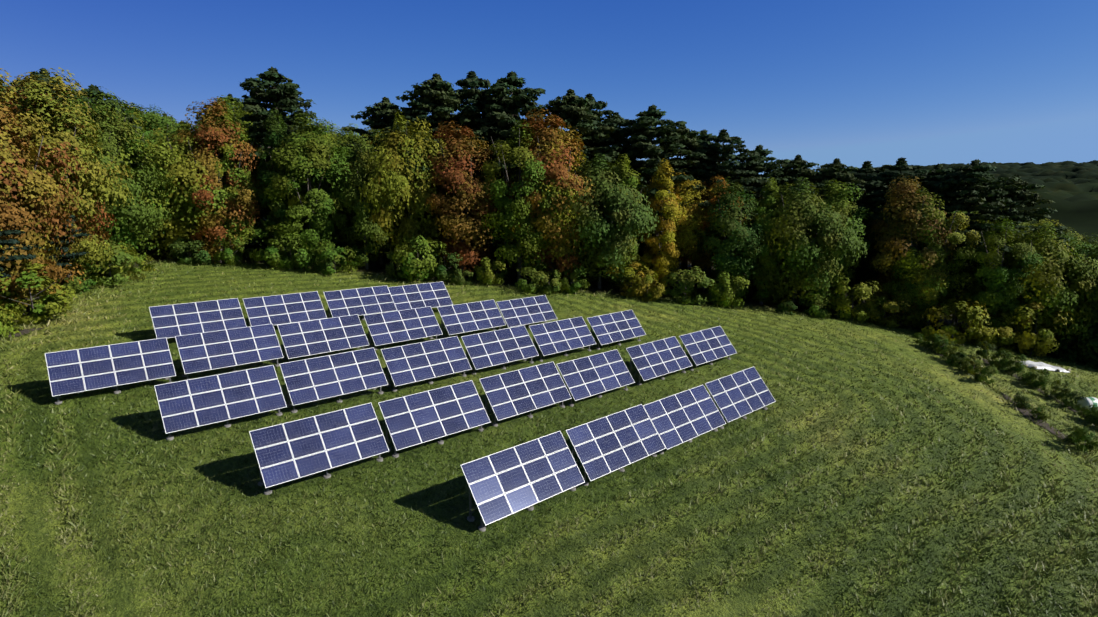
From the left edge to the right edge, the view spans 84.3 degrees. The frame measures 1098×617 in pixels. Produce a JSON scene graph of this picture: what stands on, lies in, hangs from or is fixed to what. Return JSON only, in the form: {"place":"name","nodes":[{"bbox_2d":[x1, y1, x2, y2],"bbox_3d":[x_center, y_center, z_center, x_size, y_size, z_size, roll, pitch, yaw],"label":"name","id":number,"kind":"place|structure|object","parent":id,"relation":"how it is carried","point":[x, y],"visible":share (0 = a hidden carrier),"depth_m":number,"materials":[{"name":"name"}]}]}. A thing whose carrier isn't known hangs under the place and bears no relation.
{"place":"outdoors","nodes":[
{"label":"outdoors","id":0,"kind":"place"},
{"bbox_2d":[0,214,1097,616],"bbox_3d":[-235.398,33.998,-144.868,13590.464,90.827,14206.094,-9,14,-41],"label":"meadow ground","id":1,"kind":"structure","parent":0,"point":[46,558],"depth_m":32.99,"materials":[{"name":"green plant"}]},
{"bbox_2d":[0,68,68,317],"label":"maple tree","id":2,"kind":"object","parent":1,"relation":"on","point":[37,188],"visible":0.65,"depth_m":50.28,"materials":[{"name":"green plant"}]},
{"bbox_2d":[0,261,77,324],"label":"shrub","id":3,"kind":"object","parent":1,"relation":"on","point":[44,305],"visible":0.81,"depth_m":51.05,"materials":[{"name":"green plant"}]},
{"bbox_2d":[0,97,95,310],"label":"deciduous tree","id":4,"kind":"object","parent":1,"relation":"on","point":[55,220],"visible":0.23,"depth_m":53.00,"materials":[{"name":"orange plant"}]},
{"bbox_2d":[11,202,90,266],"bbox_3d":[-47.224,-6.165,56.632,7.406,11.949,7.857,-8,13,-36],"label":"spruce tree","id":5,"kind":"object","parent":1,"relation":"on","point":[71,256],"visible":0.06,"depth_m":57.39,"materials":[{"name":"green plant"}]},
{"bbox_2d":[1,85,116,283],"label":"deciduous tree","id":6,"kind":"object","parent":1,"relation":"on","point":[92,221],"visible":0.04,"depth_m":63.14,"materials":[{"name":"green plant"}]},
{"bbox_2d":[0,67,134,287],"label":"maple tree","id":7,"kind":"object","parent":1,"relation":"on","point":[92,173],"visible":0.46,"depth_m":57.85,"materials":[{"name":"green plant"}]},
{"bbox_2d":[60,258,100,294],"bbox_3d":[-47.229,-3.088,60.555,4.467,3.854,4.459,9,14,40],"label":"shrub","id":8,"kind":"object","parent":1,"relation":"on","point":[76,286],"visible":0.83,"depth_m":60.37,"materials":[{"name":"green plant"}]},
{"bbox_2d":[65,240,145,286],"bbox_3d":[-47.426,-4.828,64.413,7.197,5.135,7.152,-4,11,-21],"label":"shrub","id":9,"kind":"object","parent":1,"relation":"on","point":[121,258],"visible":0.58,"depth_m":63.34,"materials":[{"name":"green plant"}]},
{"bbox_2d":[45,337,175,404],"bbox_3d":[-28.593,4.228,39.902,6.600,3.433,2.082,-9,14,-41],"label":"solar array","id":10,"kind":"object","parent":1,"relation":"on","point":[113,366],"visible":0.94,"depth_m":39.60,"materials":[{"name":"glass"},{"name":"silicon"},{"name":"aluminium"}]},
{"bbox_2d":[28,91,193,265],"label":"deciduous tree","id":11,"kind":"object","parent":1,"relation":"on","point":[160,202],"visible":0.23,"depth_m":71.97,"materials":[{"name":"green plant"}]},
{"bbox_2d":[72,84,162,190],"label":"deciduous tree","id":12,"kind":"object","parent":1,"relation":"on","point":[95,88],"visible":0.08,"depth_m":74.24,"materials":[{"name":"green plant"}]},
{"bbox_2d":[69,86,173,264],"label":"deciduous tree","id":13,"kind":"object","parent":1,"relation":"on","point":[144,218],"visible":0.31,"depth_m":67.98,"materials":[{"name":"green plant"}]},
{"bbox_2d":[124,102,179,236],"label":"deciduous tree","id":14,"kind":"object","parent":1,"relation":"on","point":[150,118],"visible":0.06,"depth_m":92.21,"materials":[{"name":"green plant"}]},
{"bbox_2d":[169,237,215,264],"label":"shrub","id":15,"kind":"object","parent":1,"relation":"on","point":[188,258],"visible":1,"depth_m":77.14,"materials":[{"name":"green plant"}]},
{"bbox_2d":[149,298,246,338],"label":"solar array","id":16,"kind":"object","parent":1,"relation":"on","point":[197,317],"visible":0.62,"depth_m":50.23,"materials":[{"name":"glass"},{"name":"silicon"},{"name":"aluminium"}]},
{"bbox_2d":[133,122,272,258],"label":"deciduous tree","id":17,"kind":"object","parent":1,"relation":"on","point":[187,222],"visible":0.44,"depth_m":77.09,"materials":[{"name":"green plant"}]},
{"bbox_2d":[172,97,265,262],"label":"maple tree","id":18,"kind":"object","parent":1,"relation":"on","point":[209,133],"visible":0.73,"depth_m":77.33,"materials":[{"name":"orange plant"}]},
{"bbox_2d":[154,365,286,440],"bbox_3d":[-19.687,5.827,36.778,6.600,3.367,2.079,-9,14,-41],"label":"solar array","id":19,"kind":"object","parent":1,"relation":"on","point":[218,390],"visible":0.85,"depth_m":36.47,"materials":[{"name":"glass"},{"name":"silicon"},{"name":"aluminium"}]},
{"bbox_2d":[175,323,283,380],"bbox_3d":[-23.290,3.390,44.579,6.600,3.474,2.081,-9,14,-41],"label":"solar array","id":20,"kind":"object","parent":1,"relation":"on","point":[217,347],"visible":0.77,"depth_m":44.31,"materials":[{"name":"glass"},{"name":"silicon"},{"name":"aluminium"}]},
{"bbox_2d":[213,232,246,265],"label":"shrub","id":21,"kind":"object","parent":1,"relation":"on","point":[231,256],"visible":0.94,"depth_m":77.79,"materials":[{"name":"green plant"}]},
{"bbox_2d":[205,105,264,260],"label":"deciduous tree","id":22,"kind":"object","parent":1,"relation":"on","point":[230,190],"visible":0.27,"depth_m":78.68,"materials":[{"name":"green plant"}]},
{"bbox_2d":[248,225,297,267],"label":"shrub","id":23,"kind":"object","parent":1,"relation":"on","point":[270,255],"visible":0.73,"depth_m":77.60,"materials":[{"name":"green plant"}]},
{"bbox_2d":[250,109,309,252],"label":"deciduous tree","id":24,"kind":"object","parent":1,"relation":"on","point":[273,138],"visible":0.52,"depth_m":80.22,"materials":[{"name":"green plant"}]},
{"bbox_2d":[228,66,334,205],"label":"pine tree","id":25,"kind":"object","parent":1,"relation":"on","point":[267,88],"visible":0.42,"depth_m":84.23,"materials":[{"name":"green plant"}]},
{"bbox_2d":[243,291,326,328],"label":"solar array","id":26,"kind":"object","parent":1,"relation":"on","point":[283,309],"visible":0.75,"depth_m":54.87,"materials":[{"name":"blue glass"}]},
{"bbox_2d":[268,232,315,269],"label":"shrub","id":27,"kind":"object","parent":1,"relation":"on","point":[294,259],"visible":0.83,"depth_m":77.96,"materials":[{"name":"green plant"}]},
{"bbox_2d":[263,111,353,262],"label":"deciduous tree","id":28,"kind":"object","parent":1,"relation":"on","point":[320,202],"visible":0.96,"depth_m":78.38,"materials":[{"name":"green plant"}]},
{"bbox_2d":[249,403,388,494],"bbox_3d":[-12.091,7.656,32.500,6.600,3.476,2.081,-9,14,-41],"label":"solar array","id":29,"kind":"object","parent":1,"relation":"on","point":[334,434],"visible":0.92,"depth_m":32.14,"materials":[{"name":"blue glass"}]},
{"bbox_2d":[277,314,368,361],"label":"solar array","id":30,"kind":"object","parent":1,"relation":"on","point":[324,336],"visible":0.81,"depth_m":48.86,"materials":[{"name":"glass"},{"name":"silicon"},{"name":"aluminium"}]},
{"bbox_2d":[279,347,387,412],"bbox_3d":[-14.495,5.046,41.363,6.600,3.480,2.080,-9,14,-41],"label":"solar array","id":31,"kind":"object","parent":1,"relation":"on","point":[331,376],"visible":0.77,"depth_m":41.05,"materials":[{"name":"glass"},{"name":"silicon"},{"name":"aluminium"}]},
{"bbox_2d":[309,239,358,274],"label":"shrub","id":32,"kind":"object","parent":1,"relation":"on","point":[324,251],"visible":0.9,"depth_m":78.35,"materials":[{"name":"green plant"}]},
{"bbox_2d":[305,128,367,255],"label":"deciduous tree","id":33,"kind":"object","parent":1,"relation":"on","point":[351,155],"visible":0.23,"depth_m":87.86,"materials":[{"name":"green plant"}]},
{"bbox_2d":[323,285,396,319],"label":"solar array","id":34,"kind":"object","parent":1,"relation":"on","point":[367,300],"visible":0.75,"depth_m":59.62,"materials":[{"name":"blue glass"}]},
{"bbox_2d":[328,137,397,268],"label":"deciduous tree","id":35,"kind":"object","parent":1,"relation":"on","point":[356,207],"visible":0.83,"depth_m":80.31,"materials":[{"name":"green plant"}]},
{"bbox_2d":[341,97,400,253],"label":"pine tree","id":36,"kind":"object","parent":1,"relation":"on","point":[378,118],"visible":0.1,"depth_m":90.51,"materials":[{"name":"green plant"}]},
{"bbox_2d":[363,306,442,349],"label":"solar array","id":37,"kind":"object","parent":1,"relation":"on","point":[402,326],"visible":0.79,"depth_m":53.57,"materials":[{"name":"blue glass"}]},
{"bbox_2d":[352,111,458,265],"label":"deciduous tree","id":38,"kind":"object","parent":1,"relation":"on","point":[402,232],"visible":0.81,"depth_m":80.36,"materials":[{"name":"green plant"}]},
{"bbox_2d":[391,235,445,281],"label":"shrub","id":39,"kind":"object","parent":1,"relation":"on","point":[411,269],"visible":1,"depth_m":77.17,"materials":[{"name":"green plant"}]},
{"bbox_2d":[388,281,452,310],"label":"solar array","id":40,"kind":"object","parent":1,"relation":"on","point":[432,295],"visible":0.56,"depth_m":64.09,"materials":[{"name":"blue glass"}]},
{"bbox_2d":[381,336,471,391],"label":"solar array","id":41,"kind":"object","parent":1,"relation":"on","point":[438,355],"visible":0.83,"depth_m":45.77,"materials":[{"name":"blue glass"}]},
{"bbox_2d":[378,380,490,457],"bbox_3d":[-6.856,6.884,37.129,6.600,3.420,2.079,-9,14,-41],"label":"solar array","id":42,"kind":"object","parent":1,"relation":"on","point":[426,408],"visible":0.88,"depth_m":36.78,"materials":[{"name":"blue glass"}]},
{"bbox_2d":[381,73,495,264],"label":"pine tree","id":43,"kind":"object","parent":1,"relation":"on","point":[434,91],"visible":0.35,"depth_m":85.79,"materials":[{"name":"green plant"}]},
{"bbox_2d":[413,121,500,277],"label":"deciduous tree","id":44,"kind":"object","parent":1,"relation":"on","point":[458,211],"visible":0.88,"depth_m":80.23,"materials":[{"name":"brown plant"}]},
{"bbox_2d":[437,299,505,337],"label":"solar array","id":45,"kind":"object","parent":1,"relation":"on","point":[467,317],"visible":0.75,"depth_m":58.37,"materials":[{"name":"blue glass"}]},
{"bbox_2d":[436,70,529,264],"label":"pine tree","id":46,"kind":"object","parent":1,"relation":"on","point":[472,96],"visible":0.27,"depth_m":87.62,"materials":[{"name":"green plant"}]},
{"bbox_2d":[472,257,509,284],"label":"shrub","id":47,"kind":"object","parent":1,"relation":"on","point":[486,278],"visible":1,"depth_m":80.63,"materials":[{"name":"green plant"}]},
{"bbox_2d":[461,325,538,374],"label":"solar array","id":48,"kind":"object","parent":1,"relation":"on","point":[500,343],"visible":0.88,"depth_m":50.40,"materials":[{"name":"blue glass"}]},
{"bbox_2d":[457,71,565,269],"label":"pine tree","id":49,"kind":"object","parent":1,"relation":"on","point":[518,101],"visible":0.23,"depth_m":86.40,"materials":[{"name":"green plant"}]},
{"bbox_2d":[480,120,563,283],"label":"deciduous tree","id":50,"kind":"object","parent":1,"relation":"on","point":[510,216],"visible":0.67,"depth_m":79.46,"materials":[{"name":"green plant"}]},
{"bbox_2d":[460,431,584,531],"bbox_3d":[-1.197,8.955,31.131,6.600,3.367,2.080,-9,14,-41],"label":"solar array","id":51,"kind":"object","parent":1,"relation":"on","point":[528,495],"visible":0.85,"depth_m":30.73,"materials":[{"name":"blue glass"}]},
{"bbox_2d":[479,361,571,426],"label":"solar array","id":52,"kind":"object","parent":1,"relation":"on","point":[521,387],"visible":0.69,"depth_m":41.51,"materials":[{"name":"blue glass"}]},
{"bbox_2d":[496,295,556,328],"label":"solar array","id":53,"kind":"object","parent":1,"relation":"on","point":[524,311],"visible":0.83,"depth_m":63.01,"materials":[{"name":"blue glass"}]},
{"bbox_2d":[515,263,556,294],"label":"shrub","id":54,"kind":"object","parent":1,"relation":"on","point":[530,287],"visible":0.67,"depth_m":78.55,"materials":[{"name":"green plant"}]},
{"bbox_2d":[504,127,592,279],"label":"deciduous tree","id":55,"kind":"object","parent":1,"relation":"on","point":[533,221],"visible":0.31,"depth_m":80.30,"materials":[{"name":"green plant"}]},
{"bbox_2d":[498,108,601,280],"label":"maple tree","id":56,"kind":"object","parent":1,"relation":"on","point":[556,170],"visible":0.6,"depth_m":80.11,"materials":[{"name":"orange plant"}]},
{"bbox_2d":[529,316,595,361],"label":"solar array","id":57,"kind":"object","parent":1,"relation":"on","point":[554,337],"visible":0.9,"depth_m":55.10,"materials":[{"name":"blue glass"}]},
{"bbox_2d":[521,89,629,269],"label":"pine tree","id":58,"kind":"object","parent":1,"relation":"on","point":[570,108],"visible":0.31,"depth_m":86.80,"materials":[{"name":"green plant"}]},
{"bbox_2d":[556,349,634,406],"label":"solar array","id":59,"kind":"object","parent":1,"relation":"on","point":[595,372],"visible":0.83,"depth_m":46.14,"materials":[{"name":"blue glass"}]},
{"bbox_2d":[558,93,638,173],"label":"pine tree","id":60,"kind":"object","parent":1,"relation":"on","point":[610,119],"visible":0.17,"depth_m":90.44,"materials":[{"name":"green plant"}]},
{"bbox_2d":[555,153,658,287],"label":"deciduous tree","id":61,"kind":"object","parent":1,"relation":"on","point":[600,230],"visible":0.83,"depth_m":79.08,"materials":[{"name":"green plant"}]},
{"bbox_2d":[565,404,665,485],"bbox_3d":[4.032,8.226,35.759,6.600,3.414,2.082,-9,14,-41],"label":"solar array","id":62,"kind":"object","parent":1,"relation":"on","point":[618,441],"visible":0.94,"depth_m":35.40,"materials":[{"name":"blue glass"}]},
{"bbox_2d":[587,310,645,349],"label":"solar array","id":63,"kind":"object","parent":1,"relation":"on","point":[602,326],"visible":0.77,"depth_m":59.91,"materials":[{"name":"blue glass"}]},
{"bbox_2d":[598,153,649,290],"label":"deciduous tree","id":64,"kind":"object","parent":1,"relation":"on","point":[624,168],"visible":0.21,"depth_m":81.64,"materials":[{"name":"green plant"}]},
{"bbox_2d":[605,262,650,297],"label":"shrub","id":65,"kind":"object","parent":1,"relation":"on","point":[634,291],"visible":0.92,"depth_m":81.32,"materials":[{"name":"green plant"}]},
{"bbox_2d":[609,104,705,279],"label":"pine tree","id":66,"kind":"object","parent":1,"relation":"on","point":[642,142],"visible":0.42,"depth_m":87.18,"materials":[{"name":"green plant"}]},
{"bbox_2d":[626,336,691,384],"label":"solar array","id":67,"kind":"object","parent":1,"relation":"on","point":[651,362],"visible":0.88,"depth_m":51.21,"materials":[{"name":"blue glass"}]},
{"bbox_2d":[636,159,686,290],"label":"deciduous tree","id":68,"kind":"object","parent":1,"relation":"on","point":[664,256],"visible":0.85,"depth_m":82.02,"materials":[{"name":"yellow plant"}]},
{"bbox_2d":[644,172,712,284],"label":"deciduous tree","id":69,"kind":"object","parent":1,"relation":"on","point":[686,245],"visible":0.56,"depth_m":85.84,"materials":[{"name":"green plant"}]},
{"bbox_2d":[643,385,725,453],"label":"solar array","id":70,"kind":"object","parent":1,"relation":"on","point":[689,431],"visible":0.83,"depth_m":39.89,"materials":[{"name":"glass"},{"name":"silicon"},{"name":"aluminium"}]},
{"bbox_2d":[661,266,714,304],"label":"shrub","id":71,"kind":"object","parent":1,"relation":"on","point":[687,290],"visible":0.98,"depth_m":80.02,"materials":[{"name":"green plant"}]},
{"bbox_2d":[640,125,738,271],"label":"pine tree","id":72,"kind":"object","parent":1,"relation":"on","point":[691,141],"visible":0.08,"depth_m":91.47,"materials":[{"name":"green plant"}]},
{"bbox_2d":[679,326,736,370],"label":"solar array","id":73,"kind":"object","parent":1,"relation":"on","point":[696,347],"visible":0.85,"depth_m":55.99,"materials":[{"name":"blue glass"}]},
{"bbox_2d":[678,174,753,291],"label":"deciduous tree","id":74,"kind":"object","parent":1,"relation":"on","point":[705,262],"visible":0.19,"depth_m":88.49,"materials":[{"name":"green plant"}]},
{"bbox_2d":[679,129,772,279],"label":"pine tree","id":75,"kind":"object","parent":1,"relation":"on","point":[729,160],"visible":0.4,"depth_m":88.88,"materials":[{"name":"green plant"}]},
{"bbox_2d":[704,271,749,307],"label":"shrub","id":76,"kind":"object","parent":1,"relation":"on","point":[726,297],"visible":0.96,"depth_m":79.96,"materials":[{"name":"green plant"}]},
{"bbox_2d":[693,178,764,298],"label":"deciduous tree","id":77,"kind":"object","parent":1,"relation":"on","point":[737,243],"visible":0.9,"depth_m":81.60,"materials":[{"name":"green plant"}]},
{"bbox_2d":[705,367,775,428],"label":"solar array","id":78,"kind":"object","parent":1,"relation":"on","point":[743,392],"visible":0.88,"depth_m":44.38,"materials":[{"name":"glass"},{"name":"silicon"},{"name":"aluminium"}]},
{"bbox_2d":[723,145,790,293],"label":"pine tree","id":79,"kind":"object","parent":1,"relation":"on","point":[771,165],"visible":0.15,"depth_m":91.01,"materials":[{"name":"green plant"}]},
{"bbox_2d":[744,178,787,304],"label":"deciduous tree","id":80,"kind":"object","parent":1,"relation":"on","point":[763,219],"visible":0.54,"depth_m":83.40,"materials":[{"name":"green plant"}]},
{"bbox_2d":[764,154,850,287],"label":"pine tree","id":81,"kind":"object","parent":1,"relation":"on","point":[798,164],"visible":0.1,"depth_m":92.49,"materials":[{"name":"green plant"}]},
{"bbox_2d":[750,177,866,309],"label":"deciduous tree","id":82,"kind":"object","parent":1,"relation":"on","point":[800,251],"visible":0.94,"depth_m":79.88,"materials":[{"name":"green plant"}]},
{"bbox_2d":[794,178,871,313],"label":"deciduous tree","id":83,"kind":"object","parent":1,"relation":"on","point":[845,208],"visible":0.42,"depth_m":83.93,"materials":[{"name":"green plant"}]},
{"bbox_2d":[799,158,880,266],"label":"pine tree","id":84,"kind":"object","parent":1,"relation":"on","point":[837,169],"visible":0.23,"depth_m":90.73,"materials":[{"name":"green plant"}]},
{"bbox_2d":[827,276,890,322],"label":"shrub","id":85,"kind":"object","parent":1,"relation":"on","point":[845,308],"visible":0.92,"depth_m":81.41,"materials":[{"name":"green plant"}]},
{"bbox_2d":[838,161,903,308],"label":"pine tree","id":86,"kind":"object","parent":1,"relation":"on","point":[866,168],"visible":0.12,"depth_m":91.79,"materials":[{"name":"green plant"}]},
{"bbox_2d":[675,160,1097,244],"bbox_3d":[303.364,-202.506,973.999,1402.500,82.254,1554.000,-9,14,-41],"label":"hill","id":87,"kind":"structure","parent":1,"relation":"on","point":[1070,189],"depth_m":503.43,"materials":[{"name":"green plant"}]},
{"bbox_2d":[862,295,923,328],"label":"shrub","id":88,"kind":"object","parent":1,"relation":"on","point":[877,317],"visible":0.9,"depth_m":81.52,"materials":[{"name":"green plant"}]},
{"bbox_2d":[852,157,942,315],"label":"pine tree","id":89,"kind":"object","parent":1,"relation":"on","point":[900,165],"visible":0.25,"depth_m":88.35,"materials":[{"name":"green plant"}]},
{"bbox_2d":[866,175,957,325],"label":"maple tree","id":90,"kind":"object","parent":1,"relation":"on","point":[891,247],"visible":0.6,"depth_m":81.27,"materials":[{"name":"green plant"}]},
{"bbox_2d":[887,188,950,328],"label":"deciduous tree","id":91,"kind":"object","parent":1,"relation":"on","point":[907,283],"visible":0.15,"depth_m":81.26,"materials":[{"name":"green plant"}]},
{"bbox_2d":[873,163,983,318],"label":"pine tree","id":92,"kind":"object","parent":1,"relation":"on","point":[937,172],"visible":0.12,"depth_m":86.46,"materials":[{"name":"green plant"}]},
{"bbox_2d":[880,194,980,327],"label":"deciduous tree","id":93,"kind":"object","parent":1,"relation":"on","point":[928,292],"visible":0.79,"depth_m":79.72,"materials":[{"name":"green plant"}]},
{"bbox_2d":[918,293,998,344],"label":"shrub","id":94,"kind":"object","parent":1,"relation":"on","point":[951,330],"visible":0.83,"depth_m":75.56,"materials":[{"name":"green plant"}]},
{"bbox_2d":[915,159,1027,328],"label":"pine tree","id":95,"kind":"object","parent":1,"relation":"on","point":[977,178],"visible":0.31,"depth_m":82.23,"materials":[{"name":"green plant"}]},
{"bbox_2d":[946,312,1016,348],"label":"shrub","id":96,"kind":"object","parent":1,"relation":"on","point":[1005,334],"visible":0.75,"depth_m":75.52,"materials":[{"name":"green plant"}]},
{"bbox_2d":[958,217,1047,346],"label":"deciduous tree","id":97,"kind":"object","parent":1,"relation":"on","point":[994,297],"visible":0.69,"depth_m":76.31,"materials":[{"name":"green plant"}]},
{"bbox_2d":[951,174,1080,291],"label":"pine tree","id":98,"kind":"object","parent":1,"relation":"on","point":[1017,190],"visible":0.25,"depth_m":83.17,"materials":[{"name":"green plant"}]},
{"bbox_2d":[978,222,1097,348],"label":"deciduous tree","id":99,"kind":"object","parent":1,"relation":"on","point":[1052,294],"visible":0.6,"depth_m":74.69,"materials":[{"name":"green plant"}]},
{"bbox_2d":[1009,301,1074,356],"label":"shrub","id":100,"kind":"object","parent":1,"relation":"on","point":[1025,341],"visible":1,"depth_m":73.68,"materials":[{"name":"green plant"}]},
{"bbox_2d":[1051,324,1097,369],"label":"shrub","id":101,"kind":"object","parent":1,"relation":"on","point":[1093,343],"visible":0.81,"depth_m":74.97,"materials":[{"name":"green plant"}]},
{"bbox_2d":[1055,245,1097,366],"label":"deciduous tree","id":102,"kind":"object","parent":1,"relation":"on","point":[1094,322],"visible":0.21,"depth_m":76.80,"materials":[{"name":"green plant"}]},
{"bbox_2d":[0,0,1097,177],"label":"sky","id":103,"kind":"structure","parent":0,"point":[855,82],"materials":[{"name":"blue"}]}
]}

